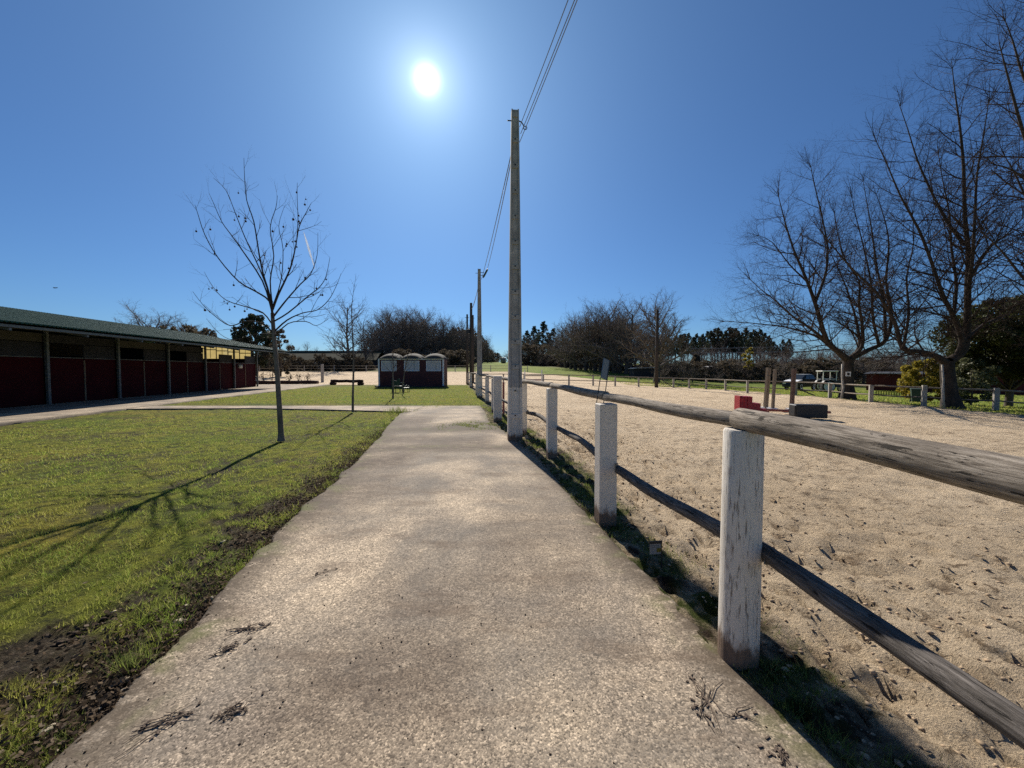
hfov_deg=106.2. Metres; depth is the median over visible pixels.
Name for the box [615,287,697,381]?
bare tree
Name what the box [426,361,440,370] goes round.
window
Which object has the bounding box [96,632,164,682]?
grass tuft
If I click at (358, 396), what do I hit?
grass
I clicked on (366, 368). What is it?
yard fence
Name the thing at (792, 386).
jump stand
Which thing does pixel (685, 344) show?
pine tree
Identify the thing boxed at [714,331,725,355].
pine tree
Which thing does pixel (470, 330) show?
utility pole
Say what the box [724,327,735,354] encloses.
pine tree
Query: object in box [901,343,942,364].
bare tree
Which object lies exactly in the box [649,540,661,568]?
stake sign
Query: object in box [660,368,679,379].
bush
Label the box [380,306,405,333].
bare tree
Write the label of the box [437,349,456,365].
bush
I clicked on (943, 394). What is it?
stake
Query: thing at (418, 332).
bare tree
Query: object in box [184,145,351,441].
young tree
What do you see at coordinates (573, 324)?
bare tree
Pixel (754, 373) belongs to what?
bare tree
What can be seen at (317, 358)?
bush
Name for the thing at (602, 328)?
bare tree
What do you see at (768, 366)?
bare tree
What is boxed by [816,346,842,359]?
bare tree
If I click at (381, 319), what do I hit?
bare tree
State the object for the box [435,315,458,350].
bare tree
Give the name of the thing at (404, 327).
bare tree
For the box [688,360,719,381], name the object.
bush
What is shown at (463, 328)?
bare tree
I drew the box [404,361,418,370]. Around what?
window
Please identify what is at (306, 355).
long barn
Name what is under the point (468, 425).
weeds
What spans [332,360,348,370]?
bush
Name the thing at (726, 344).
pine tree
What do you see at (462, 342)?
bare tree
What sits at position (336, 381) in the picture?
log bench
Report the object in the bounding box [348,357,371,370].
bush
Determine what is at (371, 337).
bare tree
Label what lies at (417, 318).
bare tree
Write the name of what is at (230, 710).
twig
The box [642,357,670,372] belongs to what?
bush
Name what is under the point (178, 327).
bare tree
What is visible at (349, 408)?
cross path
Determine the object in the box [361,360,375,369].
bush
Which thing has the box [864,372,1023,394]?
red shed
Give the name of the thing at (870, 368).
bare tree
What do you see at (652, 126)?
sky
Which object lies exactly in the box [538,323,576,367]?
bare tree
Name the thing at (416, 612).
path
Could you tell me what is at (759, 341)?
pine tree
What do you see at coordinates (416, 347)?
bare tree
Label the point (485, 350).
bare tree
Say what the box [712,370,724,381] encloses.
bare tree
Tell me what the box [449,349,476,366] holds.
bush
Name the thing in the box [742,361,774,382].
bush
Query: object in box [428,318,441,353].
bare tree
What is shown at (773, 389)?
jump stand
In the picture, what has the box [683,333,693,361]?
pine tree
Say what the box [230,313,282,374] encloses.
evergreen tree
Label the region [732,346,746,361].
bare tree
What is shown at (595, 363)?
bare tree
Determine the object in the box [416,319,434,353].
bare tree
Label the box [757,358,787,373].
bush
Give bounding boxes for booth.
[375,353,446,387]
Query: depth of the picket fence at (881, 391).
35.35 m
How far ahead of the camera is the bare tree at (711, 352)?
107.80 m
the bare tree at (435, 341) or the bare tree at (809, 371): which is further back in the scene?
the bare tree at (435, 341)
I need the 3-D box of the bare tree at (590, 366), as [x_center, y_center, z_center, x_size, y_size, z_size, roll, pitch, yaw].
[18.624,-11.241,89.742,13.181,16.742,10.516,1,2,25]
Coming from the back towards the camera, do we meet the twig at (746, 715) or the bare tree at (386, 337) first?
the bare tree at (386, 337)
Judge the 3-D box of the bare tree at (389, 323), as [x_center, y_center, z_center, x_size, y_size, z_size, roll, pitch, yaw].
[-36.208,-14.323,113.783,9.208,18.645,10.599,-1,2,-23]
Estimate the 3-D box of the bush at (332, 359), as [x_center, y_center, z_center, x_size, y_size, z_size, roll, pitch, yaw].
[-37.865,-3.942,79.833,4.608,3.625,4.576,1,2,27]
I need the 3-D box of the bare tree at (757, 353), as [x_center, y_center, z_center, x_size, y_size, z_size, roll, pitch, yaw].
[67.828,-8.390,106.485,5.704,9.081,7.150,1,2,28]
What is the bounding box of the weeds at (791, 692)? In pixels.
[482,406,948,767]
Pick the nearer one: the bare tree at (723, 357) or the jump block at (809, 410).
the jump block at (809, 410)
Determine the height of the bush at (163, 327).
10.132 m
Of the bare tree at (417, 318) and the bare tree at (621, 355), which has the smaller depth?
the bare tree at (621, 355)
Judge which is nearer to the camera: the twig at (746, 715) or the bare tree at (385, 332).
the twig at (746, 715)
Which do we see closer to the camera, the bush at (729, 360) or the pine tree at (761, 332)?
the bush at (729, 360)
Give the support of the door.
in the shed at (634, 372)
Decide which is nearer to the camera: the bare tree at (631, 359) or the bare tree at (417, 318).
the bare tree at (631, 359)
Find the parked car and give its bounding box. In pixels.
[782,374,815,389]
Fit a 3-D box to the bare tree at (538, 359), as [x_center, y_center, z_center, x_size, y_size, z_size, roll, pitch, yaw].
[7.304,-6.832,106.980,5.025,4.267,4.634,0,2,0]
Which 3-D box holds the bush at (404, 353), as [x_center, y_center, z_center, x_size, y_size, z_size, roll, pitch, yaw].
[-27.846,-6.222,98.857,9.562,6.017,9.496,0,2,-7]
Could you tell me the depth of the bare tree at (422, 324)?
139.12 m
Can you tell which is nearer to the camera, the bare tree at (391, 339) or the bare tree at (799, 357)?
the bare tree at (799, 357)
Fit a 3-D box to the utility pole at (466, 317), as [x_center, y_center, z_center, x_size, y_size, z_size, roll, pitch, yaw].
[-4.703,-3.485,40.399,0.364,7.620,0.253,1,2,32]
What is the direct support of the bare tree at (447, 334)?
on the ground at (545, 369)
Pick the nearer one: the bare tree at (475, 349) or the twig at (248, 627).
the twig at (248, 627)
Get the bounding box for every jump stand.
[761,368,770,408]
[767,369,777,408]
[785,369,796,409]
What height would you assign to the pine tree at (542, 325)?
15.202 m
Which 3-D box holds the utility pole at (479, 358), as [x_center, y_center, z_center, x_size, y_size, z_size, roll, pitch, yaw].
[-1.614,-2.546,20.693,0.672,7.200,0.300,0,2,-5]
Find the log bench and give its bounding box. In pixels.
[330,379,363,384]
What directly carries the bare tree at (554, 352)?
on the ground at (545, 369)
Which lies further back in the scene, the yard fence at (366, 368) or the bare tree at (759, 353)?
the bare tree at (759, 353)
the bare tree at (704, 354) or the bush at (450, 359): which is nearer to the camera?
the bush at (450, 359)
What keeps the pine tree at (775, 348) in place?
on the ground at (545, 369)
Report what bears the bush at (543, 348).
on the ground at (545, 369)
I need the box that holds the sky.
[0,0,1023,363]
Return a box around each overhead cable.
[481,159,509,279]
[520,0,577,140]
[698,341,923,352]
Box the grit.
[52,416,830,767]
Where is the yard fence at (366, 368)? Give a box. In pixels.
[259,365,527,371]
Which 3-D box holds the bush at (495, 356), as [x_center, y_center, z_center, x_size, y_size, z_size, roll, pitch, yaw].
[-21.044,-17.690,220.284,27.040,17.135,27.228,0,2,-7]
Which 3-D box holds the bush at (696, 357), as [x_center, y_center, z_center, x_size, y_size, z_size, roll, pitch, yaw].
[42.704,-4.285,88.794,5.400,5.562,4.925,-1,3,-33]
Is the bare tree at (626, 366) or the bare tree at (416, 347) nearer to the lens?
the bare tree at (626, 366)
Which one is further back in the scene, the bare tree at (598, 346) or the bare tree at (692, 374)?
the bare tree at (598, 346)
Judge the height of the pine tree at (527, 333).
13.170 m
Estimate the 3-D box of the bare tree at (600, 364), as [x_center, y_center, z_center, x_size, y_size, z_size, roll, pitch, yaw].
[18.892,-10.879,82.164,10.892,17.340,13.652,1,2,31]
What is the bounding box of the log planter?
[258,365,318,383]
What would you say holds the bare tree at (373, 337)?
on the ground at (545, 369)
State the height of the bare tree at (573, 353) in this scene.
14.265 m
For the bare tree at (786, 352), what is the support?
on the ground at (545, 369)
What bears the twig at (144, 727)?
on the path at (416, 612)
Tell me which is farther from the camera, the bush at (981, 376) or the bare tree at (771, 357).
the bare tree at (771, 357)
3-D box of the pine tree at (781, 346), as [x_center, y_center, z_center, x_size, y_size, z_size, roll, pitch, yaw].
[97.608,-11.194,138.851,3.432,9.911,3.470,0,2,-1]
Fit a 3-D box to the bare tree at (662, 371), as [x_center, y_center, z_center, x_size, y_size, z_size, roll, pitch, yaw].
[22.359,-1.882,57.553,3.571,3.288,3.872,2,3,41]
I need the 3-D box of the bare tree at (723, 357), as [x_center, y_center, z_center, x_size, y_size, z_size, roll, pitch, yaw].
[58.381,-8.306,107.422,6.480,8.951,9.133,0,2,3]
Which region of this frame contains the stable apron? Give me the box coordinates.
[0,384,329,425]
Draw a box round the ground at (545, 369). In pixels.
[261,362,1023,414]
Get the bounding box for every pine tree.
[522,330,530,353]
[526,326,538,344]
[535,321,551,353]
[546,328,556,345]
[671,338,681,360]
[680,333,689,363]
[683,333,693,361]
[689,337,699,354]
[697,333,709,357]
[705,330,717,358]
[711,327,724,360]
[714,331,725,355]
[718,331,732,357]
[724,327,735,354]
[731,330,744,357]
[736,332,746,362]
[742,327,751,353]
[745,332,756,354]
[749,329,760,359]
[753,331,762,362]
[758,329,765,356]
[761,332,770,359]
[770,341,778,357]
[778,339,784,356]
[783,339,794,358]
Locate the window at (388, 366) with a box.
[381,361,396,370]
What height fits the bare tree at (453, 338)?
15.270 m
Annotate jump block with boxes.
[734,395,766,411]
[789,404,827,417]
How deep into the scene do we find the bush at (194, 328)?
59.65 m
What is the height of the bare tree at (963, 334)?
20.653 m
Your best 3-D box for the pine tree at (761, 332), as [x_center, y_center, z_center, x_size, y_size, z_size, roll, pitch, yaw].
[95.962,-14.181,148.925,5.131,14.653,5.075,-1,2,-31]
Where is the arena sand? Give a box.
[468,382,1023,767]
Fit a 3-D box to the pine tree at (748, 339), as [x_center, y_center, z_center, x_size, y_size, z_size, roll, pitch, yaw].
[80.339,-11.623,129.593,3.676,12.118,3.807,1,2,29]
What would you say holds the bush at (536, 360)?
on the ground at (545, 369)
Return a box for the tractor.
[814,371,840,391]
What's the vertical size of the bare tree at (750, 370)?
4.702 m
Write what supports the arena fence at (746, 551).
on the ground at (545, 369)
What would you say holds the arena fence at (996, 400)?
on the ground at (545, 369)
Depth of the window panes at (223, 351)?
33.35 m
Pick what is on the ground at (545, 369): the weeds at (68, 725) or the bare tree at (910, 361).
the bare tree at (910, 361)
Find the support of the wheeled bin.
on the ground at (545, 369)
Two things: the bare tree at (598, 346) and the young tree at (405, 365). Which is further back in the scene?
the bare tree at (598, 346)
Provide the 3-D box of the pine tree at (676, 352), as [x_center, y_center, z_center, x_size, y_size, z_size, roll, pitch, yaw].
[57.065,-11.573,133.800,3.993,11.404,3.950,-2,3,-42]
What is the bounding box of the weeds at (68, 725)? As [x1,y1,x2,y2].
[0,416,393,767]
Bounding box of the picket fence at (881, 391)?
[875,390,902,395]
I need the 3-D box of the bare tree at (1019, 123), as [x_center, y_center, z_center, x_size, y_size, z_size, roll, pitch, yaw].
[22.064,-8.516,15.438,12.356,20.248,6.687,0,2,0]
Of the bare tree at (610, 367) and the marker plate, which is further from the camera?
the bare tree at (610, 367)
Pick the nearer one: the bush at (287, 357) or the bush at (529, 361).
the bush at (287, 357)
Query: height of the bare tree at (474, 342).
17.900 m
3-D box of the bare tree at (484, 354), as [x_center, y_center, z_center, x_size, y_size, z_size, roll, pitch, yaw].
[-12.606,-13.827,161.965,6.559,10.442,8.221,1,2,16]
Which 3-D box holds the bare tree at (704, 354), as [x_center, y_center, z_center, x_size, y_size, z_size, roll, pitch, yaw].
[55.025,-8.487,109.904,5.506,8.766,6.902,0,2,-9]
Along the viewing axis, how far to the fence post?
46.24 m
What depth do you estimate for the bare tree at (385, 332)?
116.16 m
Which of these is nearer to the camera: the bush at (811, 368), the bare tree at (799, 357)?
the bush at (811, 368)
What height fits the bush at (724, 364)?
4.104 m
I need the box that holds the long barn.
[269,351,383,367]
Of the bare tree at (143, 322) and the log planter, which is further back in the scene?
the bare tree at (143, 322)
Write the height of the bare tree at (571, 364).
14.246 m
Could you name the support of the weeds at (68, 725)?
on the lawn at (15, 665)
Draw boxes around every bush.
[155,324,168,343]
[169,324,195,332]
[185,324,207,335]
[194,327,218,337]
[261,329,296,376]
[281,354,302,370]
[285,356,308,370]
[305,353,332,370]
[322,356,342,370]
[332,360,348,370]
[337,353,358,370]
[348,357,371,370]
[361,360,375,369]
[391,348,411,355]
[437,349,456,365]
[444,352,465,366]
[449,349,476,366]
[451,327,491,361]
[458,340,498,361]
[522,343,550,365]
[522,353,537,364]
[532,353,552,365]
[539,344,557,363]
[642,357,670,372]
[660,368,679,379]
[672,362,703,379]
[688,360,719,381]
[690,353,700,361]
[706,358,738,374]
[707,361,749,381]
[729,365,757,379]
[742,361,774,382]
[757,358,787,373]
[770,362,801,382]
[777,362,821,380]
[801,357,858,383]
[824,360,865,383]
[854,358,880,369]
[855,361,895,380]
[895,358,940,401]
[955,357,1002,405]
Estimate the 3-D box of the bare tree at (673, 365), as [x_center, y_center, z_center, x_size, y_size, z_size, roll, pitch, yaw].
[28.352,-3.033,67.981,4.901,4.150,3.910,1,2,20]
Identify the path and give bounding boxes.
[46,406,836,767]
[127,406,422,411]
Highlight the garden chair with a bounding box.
[391,379,403,391]
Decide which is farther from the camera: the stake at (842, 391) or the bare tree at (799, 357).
the bare tree at (799, 357)
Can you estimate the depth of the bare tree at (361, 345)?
91.42 m
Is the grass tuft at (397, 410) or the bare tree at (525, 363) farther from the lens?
the bare tree at (525, 363)
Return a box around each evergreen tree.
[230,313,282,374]
[926,294,1023,406]
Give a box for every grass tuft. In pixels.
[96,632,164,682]
[379,405,414,414]
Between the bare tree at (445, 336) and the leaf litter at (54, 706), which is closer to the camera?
the leaf litter at (54, 706)
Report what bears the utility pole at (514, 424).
on the ground at (545, 369)
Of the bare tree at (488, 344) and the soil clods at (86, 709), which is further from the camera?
the bare tree at (488, 344)
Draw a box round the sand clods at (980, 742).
[502,418,1023,767]
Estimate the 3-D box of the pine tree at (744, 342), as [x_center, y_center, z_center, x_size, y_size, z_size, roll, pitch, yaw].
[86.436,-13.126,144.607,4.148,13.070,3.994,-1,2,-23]
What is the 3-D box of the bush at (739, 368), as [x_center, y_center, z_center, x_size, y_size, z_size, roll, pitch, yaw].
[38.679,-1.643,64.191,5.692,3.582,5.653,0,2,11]
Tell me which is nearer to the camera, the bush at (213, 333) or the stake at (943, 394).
the stake at (943, 394)
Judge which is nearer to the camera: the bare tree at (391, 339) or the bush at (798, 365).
the bush at (798, 365)
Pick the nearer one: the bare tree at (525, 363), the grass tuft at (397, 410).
the grass tuft at (397, 410)
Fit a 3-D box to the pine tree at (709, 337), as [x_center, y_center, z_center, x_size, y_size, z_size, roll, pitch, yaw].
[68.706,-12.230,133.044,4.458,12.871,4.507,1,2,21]
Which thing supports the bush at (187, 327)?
on the ground at (545, 369)
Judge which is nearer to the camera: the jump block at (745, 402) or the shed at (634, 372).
the jump block at (745, 402)
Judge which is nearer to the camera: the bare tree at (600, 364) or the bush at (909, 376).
the bush at (909, 376)
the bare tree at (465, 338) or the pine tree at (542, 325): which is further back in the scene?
the bare tree at (465, 338)
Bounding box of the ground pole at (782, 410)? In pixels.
[767,409,830,413]
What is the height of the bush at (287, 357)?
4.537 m
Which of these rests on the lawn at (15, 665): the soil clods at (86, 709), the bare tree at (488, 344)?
the soil clods at (86, 709)
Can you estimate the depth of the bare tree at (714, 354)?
116.60 m
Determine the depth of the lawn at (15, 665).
4.36 m
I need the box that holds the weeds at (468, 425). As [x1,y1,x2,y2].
[430,420,500,434]
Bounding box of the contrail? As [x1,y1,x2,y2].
[304,233,314,267]
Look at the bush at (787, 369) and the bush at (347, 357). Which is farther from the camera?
the bush at (347, 357)
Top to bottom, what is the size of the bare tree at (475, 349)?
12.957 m
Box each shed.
[628,367,654,376]
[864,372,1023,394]
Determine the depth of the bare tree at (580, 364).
90.16 m
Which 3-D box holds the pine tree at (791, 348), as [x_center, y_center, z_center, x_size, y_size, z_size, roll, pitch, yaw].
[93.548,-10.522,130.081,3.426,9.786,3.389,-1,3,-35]
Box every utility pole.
[465,314,468,383]
[467,303,472,387]
[472,315,473,381]
[477,269,487,397]
[507,109,526,440]
[654,310,658,387]
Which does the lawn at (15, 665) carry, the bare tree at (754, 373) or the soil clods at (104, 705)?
the soil clods at (104, 705)
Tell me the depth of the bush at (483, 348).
212.14 m
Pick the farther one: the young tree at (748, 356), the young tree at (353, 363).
the young tree at (748, 356)
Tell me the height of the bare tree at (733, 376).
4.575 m
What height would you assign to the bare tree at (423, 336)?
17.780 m
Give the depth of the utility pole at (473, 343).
43.76 m
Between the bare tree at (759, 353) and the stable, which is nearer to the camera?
the stable
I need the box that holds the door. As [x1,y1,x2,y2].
[643,370,649,376]
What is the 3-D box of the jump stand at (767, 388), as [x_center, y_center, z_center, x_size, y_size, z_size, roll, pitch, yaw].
[10.962,0.188,16.603,0.372,1.787,0.434,1,2,27]
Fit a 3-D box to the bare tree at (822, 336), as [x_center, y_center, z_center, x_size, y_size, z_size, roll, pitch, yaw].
[19.821,-8.109,25.380,17.125,18.400,8.830,0,2,-7]
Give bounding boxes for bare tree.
[113,300,186,342]
[166,312,201,331]
[319,296,369,362]
[348,312,384,361]
[356,312,413,350]
[361,320,383,350]
[364,325,383,350]
[367,305,408,352]
[368,310,425,353]
[370,316,401,352]
[373,306,392,342]
[373,322,413,354]
[375,307,401,353]
[376,320,399,354]
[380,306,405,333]
[384,304,437,348]
[391,311,415,350]
[393,314,429,354]
[397,307,438,354]
[398,306,423,345]
[401,305,453,348]
[402,317,435,356]
[404,306,424,344]
[407,309,442,345]
[411,317,429,350]
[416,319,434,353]
[418,316,434,353]
[421,317,450,353]
[423,322,443,353]
[427,323,458,354]
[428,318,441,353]
[432,324,451,349]
[434,334,457,351]
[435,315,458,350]
[436,315,456,347]
[438,321,457,349]
[445,327,459,350]
[446,323,463,351]
[449,331,469,351]
[453,332,465,350]
[456,317,469,359]
[458,329,469,349]
[468,327,484,362]
[474,338,476,362]
[482,332,494,355]
[482,340,493,362]
[482,341,493,358]
[482,345,490,362]
[522,349,532,364]
[531,355,544,365]
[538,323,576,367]
[539,355,549,365]
[542,311,589,369]
[544,328,565,366]
[549,327,576,366]
[552,319,583,368]
[553,301,601,369]
[554,323,565,354]
[559,304,609,370]
[562,292,645,372]
[564,313,584,359]
[566,296,613,370]
[574,296,623,371]
[574,309,605,369]
[581,308,642,370]
[582,300,628,359]
[592,295,685,373]
[596,309,643,372]
[602,305,654,368]
[603,300,641,342]
[606,304,626,329]
[606,305,648,352]
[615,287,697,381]
[651,362,670,380]
[664,359,683,374]
[672,360,695,380]
[684,363,703,381]
[690,344,709,360]
[696,360,719,378]
[697,345,711,361]
[700,123,945,399]
[706,344,719,361]
[707,345,724,362]
[710,340,732,361]
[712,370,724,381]
[720,361,750,379]
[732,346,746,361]
[739,357,764,377]
[741,363,764,379]
[746,345,766,361]
[749,348,767,361]
[756,350,782,365]
[759,359,779,379]
[771,3,1023,408]
[771,363,798,380]
[779,344,794,361]
[780,353,810,365]
[786,350,812,364]
[790,361,825,379]
[807,347,834,358]
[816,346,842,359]
[817,354,838,375]
[848,353,888,383]
[857,360,890,380]
[861,346,905,365]
[870,353,904,371]
[874,344,916,370]
[887,358,899,371]
[897,355,927,371]
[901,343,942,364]
[902,0,1023,347]
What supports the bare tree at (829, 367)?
on the ground at (545, 369)
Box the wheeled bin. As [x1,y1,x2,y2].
[910,388,920,401]
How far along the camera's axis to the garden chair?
25.48 m
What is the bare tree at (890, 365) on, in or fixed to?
on the ground at (545, 369)
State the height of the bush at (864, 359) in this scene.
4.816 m
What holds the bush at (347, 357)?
on the ground at (545, 369)
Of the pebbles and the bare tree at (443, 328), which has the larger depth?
the bare tree at (443, 328)
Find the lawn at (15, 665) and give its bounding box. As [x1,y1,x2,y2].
[0,385,487,767]
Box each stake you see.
[840,364,844,398]
[941,365,944,407]
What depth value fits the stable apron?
16.41 m
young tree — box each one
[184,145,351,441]
[324,278,370,411]
[383,341,406,397]
[387,336,416,393]
[741,347,753,377]
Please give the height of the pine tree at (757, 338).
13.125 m
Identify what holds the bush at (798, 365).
on the ground at (545, 369)
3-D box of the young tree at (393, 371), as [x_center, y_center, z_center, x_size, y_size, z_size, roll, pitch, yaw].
[-6.161,-0.850,20.335,1.346,3.201,1.206,0,2,0]
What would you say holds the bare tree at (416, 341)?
on the ground at (545, 369)
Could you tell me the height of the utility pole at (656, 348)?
8.485 m
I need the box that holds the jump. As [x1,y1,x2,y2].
[524,370,541,380]
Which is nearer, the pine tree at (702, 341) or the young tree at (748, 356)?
the young tree at (748, 356)
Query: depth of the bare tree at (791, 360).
75.89 m
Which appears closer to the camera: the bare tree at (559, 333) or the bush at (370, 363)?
the bush at (370, 363)
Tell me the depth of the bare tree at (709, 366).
62.63 m
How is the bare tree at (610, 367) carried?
on the ground at (545, 369)
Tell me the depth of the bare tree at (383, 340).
105.24 m
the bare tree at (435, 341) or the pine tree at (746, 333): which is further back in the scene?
the pine tree at (746, 333)
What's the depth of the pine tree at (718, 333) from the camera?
131.67 m
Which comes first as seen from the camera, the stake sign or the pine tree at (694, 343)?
the stake sign
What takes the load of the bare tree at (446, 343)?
on the ground at (545, 369)
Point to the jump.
(533, 375)
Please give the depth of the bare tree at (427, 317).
145.18 m
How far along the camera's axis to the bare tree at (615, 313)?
105.96 m
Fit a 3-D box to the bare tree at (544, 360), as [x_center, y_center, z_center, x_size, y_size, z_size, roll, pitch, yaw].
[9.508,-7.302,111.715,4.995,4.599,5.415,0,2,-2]
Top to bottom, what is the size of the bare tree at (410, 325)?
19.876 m
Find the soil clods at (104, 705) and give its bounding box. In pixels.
[4,443,372,767]
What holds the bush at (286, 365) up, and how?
on the ground at (545, 369)
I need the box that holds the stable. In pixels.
[0,306,289,407]
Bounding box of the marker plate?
[596,358,609,402]
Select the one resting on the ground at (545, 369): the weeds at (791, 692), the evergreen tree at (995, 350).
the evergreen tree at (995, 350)
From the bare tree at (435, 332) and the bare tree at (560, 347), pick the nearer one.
the bare tree at (560, 347)
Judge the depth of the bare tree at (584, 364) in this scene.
84.96 m
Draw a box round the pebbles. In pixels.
[757,735,796,765]
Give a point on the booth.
(430, 370)
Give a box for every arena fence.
[467,372,1023,749]
[474,374,1023,409]
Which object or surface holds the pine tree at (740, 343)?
on the ground at (545, 369)
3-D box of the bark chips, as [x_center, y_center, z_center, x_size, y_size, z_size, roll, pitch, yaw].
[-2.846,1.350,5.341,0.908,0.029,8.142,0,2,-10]
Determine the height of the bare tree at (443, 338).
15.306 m
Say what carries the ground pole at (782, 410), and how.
on the arena sand
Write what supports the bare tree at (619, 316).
on the ground at (545, 369)
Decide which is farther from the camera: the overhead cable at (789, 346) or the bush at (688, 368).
the overhead cable at (789, 346)
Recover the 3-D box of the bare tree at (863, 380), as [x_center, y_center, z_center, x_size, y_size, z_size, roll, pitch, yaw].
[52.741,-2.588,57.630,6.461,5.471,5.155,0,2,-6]
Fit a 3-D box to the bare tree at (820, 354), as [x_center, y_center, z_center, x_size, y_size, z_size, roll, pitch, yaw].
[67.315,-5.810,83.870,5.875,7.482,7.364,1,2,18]
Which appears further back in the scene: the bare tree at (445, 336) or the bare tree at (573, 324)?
the bare tree at (445, 336)
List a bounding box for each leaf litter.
[0,414,392,767]
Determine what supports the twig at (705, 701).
on the path at (416, 612)
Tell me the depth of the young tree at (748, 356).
61.86 m
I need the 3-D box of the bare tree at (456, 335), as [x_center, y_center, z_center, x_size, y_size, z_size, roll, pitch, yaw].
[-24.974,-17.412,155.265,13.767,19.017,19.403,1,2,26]
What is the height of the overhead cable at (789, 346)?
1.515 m
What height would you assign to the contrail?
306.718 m
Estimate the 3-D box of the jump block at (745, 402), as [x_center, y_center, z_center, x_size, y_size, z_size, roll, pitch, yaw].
[8.454,0.755,13.596,0.936,0.684,0.474,0,2,8]
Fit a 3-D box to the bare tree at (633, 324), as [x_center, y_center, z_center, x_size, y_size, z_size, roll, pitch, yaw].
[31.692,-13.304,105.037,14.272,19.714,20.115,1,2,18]
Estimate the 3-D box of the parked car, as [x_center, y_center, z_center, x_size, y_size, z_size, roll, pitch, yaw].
[34.439,-0.224,46.005,4.165,1.893,2.000,-1,2,-25]
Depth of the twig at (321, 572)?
2.83 m
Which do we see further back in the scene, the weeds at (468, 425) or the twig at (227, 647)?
the weeds at (468, 425)
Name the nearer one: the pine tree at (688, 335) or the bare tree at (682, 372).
the bare tree at (682, 372)
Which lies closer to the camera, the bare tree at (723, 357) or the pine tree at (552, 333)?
the bare tree at (723, 357)
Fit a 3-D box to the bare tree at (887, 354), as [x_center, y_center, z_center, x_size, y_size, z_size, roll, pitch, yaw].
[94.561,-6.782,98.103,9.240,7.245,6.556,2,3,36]
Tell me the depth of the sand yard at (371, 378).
58.19 m
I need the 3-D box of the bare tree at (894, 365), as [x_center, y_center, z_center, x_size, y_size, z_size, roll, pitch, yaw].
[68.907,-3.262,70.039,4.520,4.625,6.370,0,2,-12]
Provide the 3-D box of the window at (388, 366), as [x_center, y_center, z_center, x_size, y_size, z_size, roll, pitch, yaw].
[-10.690,-1.567,33.435,1.330,0.908,0.080,0,2,0]
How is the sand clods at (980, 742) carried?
on the arena sand
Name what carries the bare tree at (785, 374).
on the ground at (545, 369)
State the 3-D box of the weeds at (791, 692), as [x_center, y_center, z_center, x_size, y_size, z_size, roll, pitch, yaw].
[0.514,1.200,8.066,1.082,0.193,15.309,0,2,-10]
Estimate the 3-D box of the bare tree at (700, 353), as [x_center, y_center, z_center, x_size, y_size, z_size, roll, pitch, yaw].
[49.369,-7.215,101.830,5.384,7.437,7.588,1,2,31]
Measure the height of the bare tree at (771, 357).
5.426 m
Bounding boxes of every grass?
[182,385,483,404]
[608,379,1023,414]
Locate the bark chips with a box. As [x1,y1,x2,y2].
[22,448,363,763]
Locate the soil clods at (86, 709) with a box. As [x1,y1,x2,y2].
[7,469,321,766]
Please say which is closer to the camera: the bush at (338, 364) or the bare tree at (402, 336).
the bush at (338, 364)
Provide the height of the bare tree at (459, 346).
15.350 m
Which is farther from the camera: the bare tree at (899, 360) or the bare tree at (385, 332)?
the bare tree at (385, 332)
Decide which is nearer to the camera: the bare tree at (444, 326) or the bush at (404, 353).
the bush at (404, 353)
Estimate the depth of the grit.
1.84 m
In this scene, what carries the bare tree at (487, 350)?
on the ground at (545, 369)
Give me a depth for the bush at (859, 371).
58.63 m
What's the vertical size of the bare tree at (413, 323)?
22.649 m
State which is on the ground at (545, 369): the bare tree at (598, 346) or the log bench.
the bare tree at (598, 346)
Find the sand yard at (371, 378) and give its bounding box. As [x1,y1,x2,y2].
[258,371,687,386]
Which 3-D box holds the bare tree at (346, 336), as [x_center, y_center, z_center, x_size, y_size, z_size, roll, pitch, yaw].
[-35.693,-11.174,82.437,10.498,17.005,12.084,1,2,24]
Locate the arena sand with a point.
(1002, 520)
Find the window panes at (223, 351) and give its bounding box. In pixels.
[169,343,250,358]
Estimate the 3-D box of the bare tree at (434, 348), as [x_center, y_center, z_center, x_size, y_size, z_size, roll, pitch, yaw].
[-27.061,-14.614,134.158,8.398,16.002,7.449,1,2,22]
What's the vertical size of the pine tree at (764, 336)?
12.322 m
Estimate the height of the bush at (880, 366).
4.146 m
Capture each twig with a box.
[114,700,200,758]
[209,637,251,656]
[210,691,264,721]
[226,621,270,635]
[310,568,337,576]
[684,671,721,732]
[722,703,758,721]
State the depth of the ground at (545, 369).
62.56 m
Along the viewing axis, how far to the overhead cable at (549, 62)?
6.05 m
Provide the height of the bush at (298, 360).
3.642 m
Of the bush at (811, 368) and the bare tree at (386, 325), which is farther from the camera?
the bare tree at (386, 325)
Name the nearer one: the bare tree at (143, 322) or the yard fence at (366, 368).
the bare tree at (143, 322)
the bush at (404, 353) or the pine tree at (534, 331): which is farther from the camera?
the pine tree at (534, 331)
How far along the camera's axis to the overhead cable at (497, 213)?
11.45 m
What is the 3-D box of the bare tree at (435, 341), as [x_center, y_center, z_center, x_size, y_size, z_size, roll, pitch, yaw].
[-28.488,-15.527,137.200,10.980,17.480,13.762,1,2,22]
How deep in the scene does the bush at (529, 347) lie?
113.54 m

